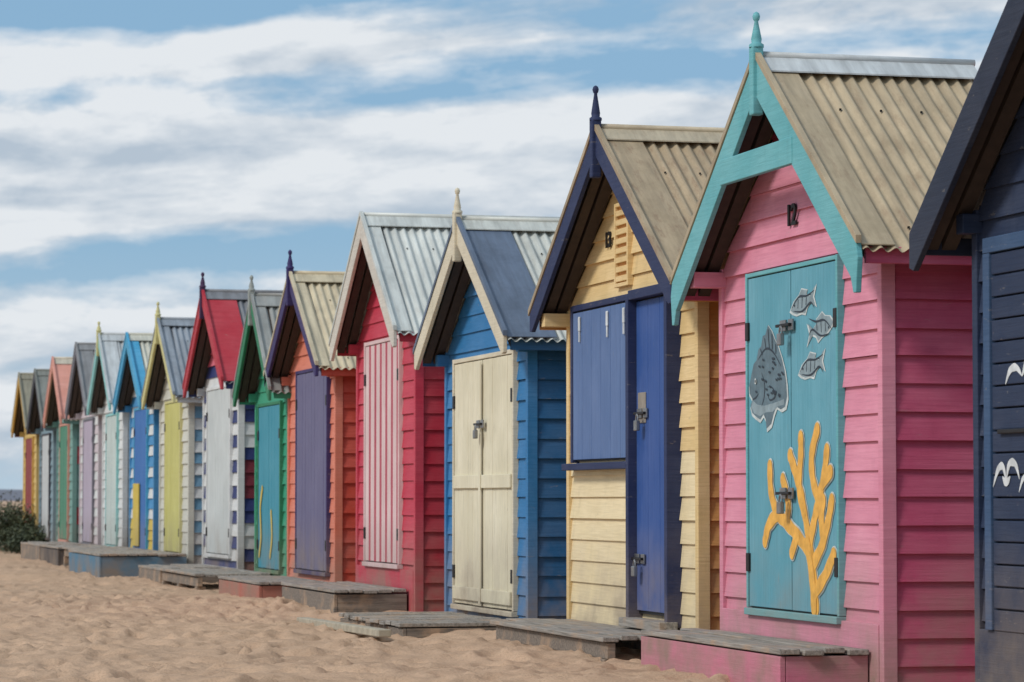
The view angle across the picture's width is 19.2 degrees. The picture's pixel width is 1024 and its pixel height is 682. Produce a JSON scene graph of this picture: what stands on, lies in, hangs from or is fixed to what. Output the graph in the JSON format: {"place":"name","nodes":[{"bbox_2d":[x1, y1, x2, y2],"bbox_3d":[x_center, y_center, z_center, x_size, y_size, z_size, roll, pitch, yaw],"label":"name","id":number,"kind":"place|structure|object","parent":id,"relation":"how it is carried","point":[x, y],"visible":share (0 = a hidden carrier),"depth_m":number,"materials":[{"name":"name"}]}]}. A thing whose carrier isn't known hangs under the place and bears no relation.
{"place":"outdoors","nodes":[
{"label":"outdoors","id":0,"kind":"place"},
{"bbox_2d":[0,489,22,500],"bbox_3d":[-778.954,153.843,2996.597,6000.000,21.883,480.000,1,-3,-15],"label":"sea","id":1,"kind":"structure","parent":0,"point":[7,496],"depth_m":3090.36,"materials":[{"name":"blue liquid"}]},
{"bbox_2d":[0,501,729,681],"bbox_3d":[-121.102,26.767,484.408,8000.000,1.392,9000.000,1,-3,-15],"label":"sand","id":2,"kind":"structure","parent":0,"point":[62,623],"depth_m":19.71,"materials":[{"name":"beige sand"}]},
{"bbox_2d":[0,489,22,544],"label":"coastal shrub","id":3,"kind":"object","parent":2,"relation":"on","point":[11,506],"visible":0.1,"depth_m":57.79,"materials":[{"name":"green plant"}]},
{"bbox_2d":[0,499,38,551],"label":"coastal shrub","id":4,"kind":"object","parent":2,"relation":"on","point":[5,526],"visible":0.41,"depth_m":54.93,"materials":[{"name":"green plant"}]},
{"bbox_2d":[1,517,47,553],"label":"coastal shrub","id":5,"kind":"object","parent":2,"relation":"on","point":[33,534],"visible":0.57,"depth_m":52.90,"materials":[{"name":"green plant"}]},
{"bbox_2d":[11,372,38,528],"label":"ochre beach hut","id":6,"kind":"object","parent":2,"relation":"on","point":[30,447],"visible":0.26,"depth_m":55.77,"materials":[{"name":"paint"}]},
{"bbox_2d":[26,368,56,541],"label":"slate beach hut","id":7,"kind":"object","parent":2,"relation":"on","point":[47,470],"visible":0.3,"depth_m":52.90,"materials":[{"name":"blue paint"}]},
{"bbox_2d":[21,541,87,559],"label":"grey deck","id":8,"kind":"structure","parent":2,"relation":"on","point":[30,550],"depth_m":47.47,"materials":[{"name":"grey wood"}]},
{"bbox_2d":[43,356,79,542],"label":"salmon beach hut","id":9,"kind":"object","parent":2,"relation":"on","point":[67,483],"visible":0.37,"depth_m":49.97,"materials":[{"name":"green paint"}]},
{"bbox_2d":[40,544,104,565],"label":"dark deck","id":10,"kind":"structure","parent":2,"relation":"on","point":[53,554],"depth_m":44.14,"materials":[{"name":"grey wood"}]},
{"bbox_2d":[65,342,101,544],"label":"grey rose beach hut","id":11,"kind":"object","parent":2,"relation":"on","point":[90,485],"visible":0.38,"depth_m":46.88,"materials":[{"name":"paint"}]},
{"bbox_2d":[62,546,142,565],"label":"grey deck","id":12,"kind":"structure","parent":2,"relation":"on","point":[66,557],"depth_m":42.12,"materials":[{"name":"grey wood"}]},
{"bbox_2d":[86,321,129,546],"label":"white beach hut","id":13,"kind":"object","parent":2,"relation":"on","point":[115,452],"visible":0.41,"depth_m":44.01,"materials":[{"name":"paint"}]},
{"bbox_2d":[68,549,186,577],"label":"teal deck","id":14,"kind":"structure","parent":2,"relation":"on","point":[96,563],"depth_m":36.66,"materials":[{"name":"blue wood"}]},
{"bbox_2d":[112,332,158,550],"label":"azure beach hut","id":15,"kind":"object","parent":2,"relation":"on","point":[144,482],"visible":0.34,"depth_m":41.01,"materials":[{"name":"paint"}]},
{"bbox_2d":[141,302,202,563],"bbox_3d":[-3.410,1.246,38.529,2.275,3.461,2.876,1,-3,-15],"label":"lemon door beach hut","id":16,"kind":"object","parent":2,"relation":"on","point":[180,470],"visible":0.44,"depth_m":37.88,"materials":[{"name":"white paint"}]},
{"bbox_2d":[138,564,224,583],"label":"grey deck","id":17,"kind":"structure","parent":2,"relation":"on","point":[152,572],"depth_m":34.44,"materials":[{"name":"grey wood"}]},
{"bbox_2d":[159,568,269,589],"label":"deck","id":18,"kind":"structure","parent":2,"relation":"on","point":[180,579],"depth_m":32.08,"materials":[{"name":"grey wood"}]},
{"bbox_2d":[182,272,282,570],"bbox_3d":[-2.487,1.007,35.005,2.275,3.570,2.877,1,-3,-15],"label":"striped beach hut","id":19,"kind":"object","parent":2,"relation":"on","point":[228,455],"visible":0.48,"depth_m":34.43,"materials":[{"name":"blue paint"}]},
{"bbox_2d":[232,275,291,575],"bbox_3d":[-1.652,0.978,31.810,2.275,3.304,2.229,1,-3,-15],"label":"green beach hut","id":20,"kind":"object","parent":2,"relation":"on","point":[269,399],"visible":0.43,"depth_m":31.56,"materials":[{"name":"paint"}]},
{"bbox_2d":[218,575,324,597],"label":"coral deck","id":21,"kind":"structure","parent":2,"relation":"on","point":[257,586],"depth_m":28.97,"materials":[{"name":"wood"}]},
{"bbox_2d":[263,250,355,581],"bbox_3d":[-1.095,0.822,29.686,2.275,3.393,2.776,1,-3,-15],"label":"orange beach hut","id":22,"kind":"object","parent":2,"relation":"on","point":[321,474],"visible":0.38,"depth_m":29.06,"materials":[{"name":"paint"}]},
{"bbox_2d":[297,617,390,636],"bbox_3d":[-1.223,2.049,21.775,0.090,0.050,2.300,1,-3,-18],"label":"driftwood plank","id":23,"kind":"object","parent":2,"relation":"on","point":[362,629],"visible":0.82,"depth_m":21.39,"materials":[{"name":"wood"}]},
{"bbox_2d":[281,581,406,612],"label":"weathered deck","id":24,"kind":"structure","parent":2,"relation":"on","point":[342,596],"depth_m":25.13,"materials":[{"name":"grey wood"}]},
{"bbox_2d":[339,611,505,637],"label":"pallet deck","id":25,"kind":"structure","parent":2,"relation":"on","point":[419,624],"depth_m":21.52,"materials":[{"name":"grey wood"}]},
{"bbox_2d":[329,211,559,611],"bbox_3d":[-0.229,0.620,26.425,2.252,3.461,2.727,1,-3,-15],"label":"red beach hut","id":26,"kind":"object","parent":2,"relation":"on","point":[393,263],"visible":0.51,"depth_m":25.81,"materials":[{"name":"paint"}]},
{"bbox_2d":[413,188,566,618],"bbox_3d":[0.651,0.516,23.018,2.275,3.314,2.875,1,-3,-15],"label":"blue beach hut","id":27,"kind":"object","parent":2,"relation":"on","point":[504,447],"visible":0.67,"depth_m":22.36,"materials":[{"name":"paint"}]},
{"bbox_2d":[490,618,647,661],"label":"weathered deck","id":28,"kind":"structure","parent":2,"relation":"on","point":[594,639],"depth_m":18.72,"materials":[{"name":"grey wood"}]},
{"bbox_2d":[528,85,723,629],"bbox_3d":[1.592,0.186,19.431,2.275,3.589,3.216,1,-3,-15],"label":"yellow beach hut","id":29,"kind":"object","parent":2,"relation":"on","point":[640,467],"visible":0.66,"depth_m":18.95,"materials":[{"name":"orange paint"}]},
{"bbox_2d":[638,296,663,615],"bbox_3d":[0.898,0.703,18.586,0.028,1.948,0.736,1,-3,-15],"label":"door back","id":30,"kind":"structure","parent":29,"relation":"in","point":[640,611],"depth_m":18.66,"materials":[{"name":"blue wood"}]},
{"bbox_2d":[641,628,868,681],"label":"pink deck","id":31,"kind":"structure","parent":2,"relation":"on","point":[738,657],"depth_m":15.54,"materials":[{"name":"pink wood"}]},
{"bbox_2d":[670,12,977,681],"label":"pink beach hut","id":32,"kind":"object","parent":2,"relation":"on","point":[846,499],"visible":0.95,"depth_m":15.72,"materials":[{"name":"paint"}]},
{"bbox_2d":[909,0,1023,681],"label":"navy beach hut","id":33,"kind":"object","parent":2,"relation":"on","point":[972,204],"visible":1,"depth_m":13.60,"materials":[{"name":"paint"}]},
{"bbox_2d":[0,0,1006,489],"label":"sky","id":34,"kind":"structure","parent":0,"point":[148,147],"materials":[{"name":"blue"}]}
]}

